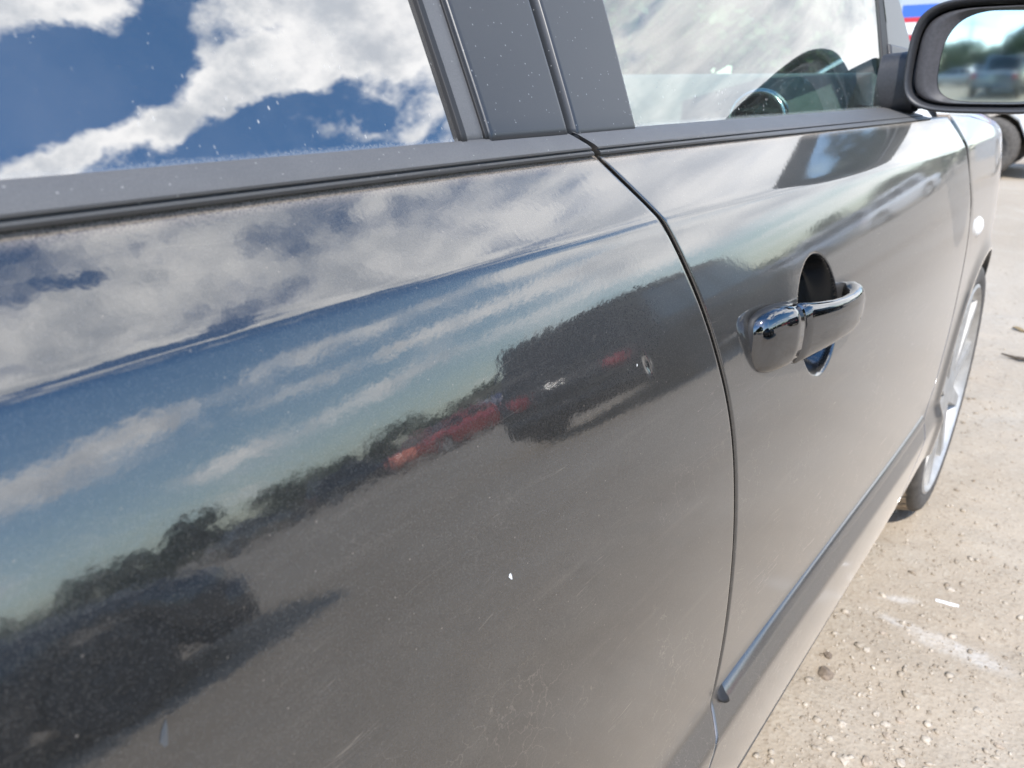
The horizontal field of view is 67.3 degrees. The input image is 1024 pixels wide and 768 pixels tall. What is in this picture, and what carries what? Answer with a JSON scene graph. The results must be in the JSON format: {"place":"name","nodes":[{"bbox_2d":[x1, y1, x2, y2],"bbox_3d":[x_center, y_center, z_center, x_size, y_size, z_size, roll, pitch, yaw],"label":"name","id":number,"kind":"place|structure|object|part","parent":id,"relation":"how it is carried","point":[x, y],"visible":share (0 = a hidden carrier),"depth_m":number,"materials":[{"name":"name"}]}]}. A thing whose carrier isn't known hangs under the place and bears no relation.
{"place":"outdoors","nodes":[
{"label":"outdoors","id":0,"kind":"place"},
{"bbox_2d":[739,114,1023,767],"bbox_3d":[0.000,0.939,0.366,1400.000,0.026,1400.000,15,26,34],"label":"ground","id":1,"kind":"structure","parent":0,"point":[1007,253],"depth_m":1.58,"materials":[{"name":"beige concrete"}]},
{"bbox_2d":[0,0,1023,767],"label":"car","id":2,"kind":"object","parent":1,"relation":"on","point":[464,384],"visible":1,"depth_m":0.45,"materials":[{"name":"paint"}]},
{"bbox_3d":[-0.218,0.049,0.386,0.370,1.112,1.003,15,26,34],"label":"rear door","id":3,"kind":"part","parent":2,"relation":"part of","materials":[{"name":"paint"}]},
{"bbox_3d":[0.372,-0.224,1.085,0.380,1.112,1.165,15,26,34],"label":"front door","id":4,"kind":"part","parent":2,"relation":"part of","materials":[{"name":"paint"}]},
{"bbox_2d":[603,0,734,74],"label":"cloud reflection","id":5,"kind":"object","parent":1,"relation":"on","point":[619,24],"visible":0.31,"depth_m":39.37,"materials":[{"name":"plant"}]},
{"bbox_2d":[653,0,805,73],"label":"cloud reflection","id":6,"kind":"object","parent":1,"relation":"on","point":[784,22],"visible":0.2,"depth_m":40.82,"materials":[{"name":"white plant"}]},
{"bbox_2d":[672,0,835,73],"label":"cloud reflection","id":7,"kind":"object","parent":1,"relation":"on","point":[767,45],"visible":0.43,"depth_m":37.88,"materials":[{"name":"plant"}]},
{"bbox_2d":[740,1,886,65],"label":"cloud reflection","id":8,"kind":"object","parent":1,"relation":"on","point":[867,44],"visible":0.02,"depth_m":38.14,"materials":[{"name":"white plant"}]},
{"bbox_2d":[818,665,833,680],"bbox_3d":[0.573,0.529,1.404,0.028,0.019,0.029,-11,24,-26],"label":"stone","id":9,"kind":"object","parent":1,"relation":"on","point":[825,673],"visible":1,"depth_m":1.40,"materials":[{"name":"brown stone"}]},
{"bbox_2d":[823,652,831,658],"bbox_3d":[0.595,0.510,1.446,0.015,0.011,0.019,3,22,8],"label":"stone","id":10,"kind":"object","parent":1,"relation":"on","point":[828,655],"visible":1,"depth_m":1.44,"materials":[{"name":"beige stone"}]},
{"bbox_2d":[785,0,885,72],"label":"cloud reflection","id":11,"kind":"object","parent":1,"relation":"on","point":[832,39],"visible":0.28,"depth_m":38.39,"materials":[{"name":"plant"}]},
{"bbox_2d":[837,719,845,727],"bbox_3d":[0.555,0.571,1.294,0.014,0.009,0.017,-5,22,-13],"label":"stone","id":12,"kind":"object","parent":1,"relation":"on","point":[840,723],"visible":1,"depth_m":1.29,"materials":[{"name":"stone"}]},
{"bbox_2d":[837,753,849,765],"bbox_3d":[0.528,0.598,1.225,0.015,0.011,0.021,-6,22,-14],"label":"stone","id":13,"kind":"object","parent":1,"relation":"on","point":[844,759],"visible":1,"depth_m":1.22,"materials":[{"name":"stone"}]},
{"bbox_2d":[862,755,872,767],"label":"stone","id":14,"kind":"object","parent":1,"relation":"on","point":[867,762],"visible":1,"depth_m":1.22,"materials":[{"name":"beige stone"}]},
{"bbox_2d":[873,711,878,716],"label":"stone","id":15,"kind":"object","parent":1,"relation":"on","point":[875,713],"visible":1,"depth_m":1.31,"materials":[{"name":"stone"}]},
{"bbox_2d":[881,721,889,727],"bbox_3d":[0.628,0.574,1.295,0.017,0.009,0.011,-1,21,-3],"label":"stone","id":16,"kind":"object","parent":1,"relation":"on","point":[884,724],"visible":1,"depth_m":1.29,"materials":[{"name":"stone"}]},
{"bbox_2d":[883,732,890,739],"bbox_3d":[0.620,0.582,1.272,0.012,0.008,0.016,-1,21,-3],"label":"stone","id":17,"kind":"object","parent":1,"relation":"on","point":[886,735],"visible":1,"depth_m":1.27,"materials":[{"name":"beige stone"}]},
{"bbox_2d":[895,717,904,722],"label":"stone","id":18,"kind":"object","parent":1,"relation":"on","point":[899,720],"visible":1,"depth_m":1.30,"materials":[{"name":"beige stone"}]},
{"bbox_2d":[896,758,905,766],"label":"stone","id":19,"kind":"object","parent":1,"relation":"on","point":[900,762],"visible":1,"depth_m":1.22,"materials":[{"name":"stone"}]},
{"bbox_2d":[815,47,1023,171],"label":"white car","id":20,"kind":"object","parent":1,"relation":"on","point":[863,60],"visible":0.1,"depth_m":9.26,"materials":[{"name":"white paint"}]},
{"bbox_3d":[4.127,-3.819,9.395,1.150,0.350,0.174,15,26,34],"label":"window","id":21,"kind":"part","parent":20,"relation":"part of","materials":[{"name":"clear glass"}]},
{"bbox_2d":[935,599,958,606],"bbox_3d":[0.904,0.455,1.597,0.042,0.005,0.006,11,24,27],"label":"plastic splinter","id":22,"kind":"object","parent":1,"relation":"on","point":[947,603],"visible":1,"depth_m":1.59,"materials":[{"name":"white paint"}]},
{"bbox_2d":[945,587,954,591],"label":"stone","id":23,"kind":"object","parent":1,"relation":"on","point":[950,589],"visible":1,"depth_m":1.64,"materials":[{"name":"stone"}]},
{"bbox_2d":[974,706,982,713],"bbox_3d":[0.799,0.560,1.319,0.013,0.008,0.018,-3,22,-9],"label":"stone","id":24,"kind":"object","parent":1,"relation":"on","point":[977,709],"visible":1,"depth_m":1.32,"materials":[{"name":"stone"}]},
{"bbox_2d":[994,742,1004,748],"bbox_3d":[0.795,0.591,1.254,0.012,0.008,0.013,-9,23,-22],"label":"stone","id":25,"kind":"object","parent":1,"relation":"on","point":[998,745],"visible":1,"depth_m":1.25,"materials":[{"name":"beige stone"}]},
{"bbox_2d":[1001,353,1023,360],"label":"twig","id":26,"kind":"object","parent":1,"relation":"on","point":[1015,357],"visible":1,"depth_m":3.01,"materials":[{"name":"brown plant"}]},
{"bbox_2d":[1012,326,1023,331],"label":"dry leaf","id":27,"kind":"object","parent":1,"relation":"on","point":[1019,328],"visible":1,"depth_m":3.37,"materials":[{"name":"brown plant"}]},
{"bbox_2d":[899,0,987,116],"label":"truck","id":28,"kind":"object","parent":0,"point":[913,11],"depth_m":13.06,"materials":[{"name":"multicoloured metal"}]}
]}

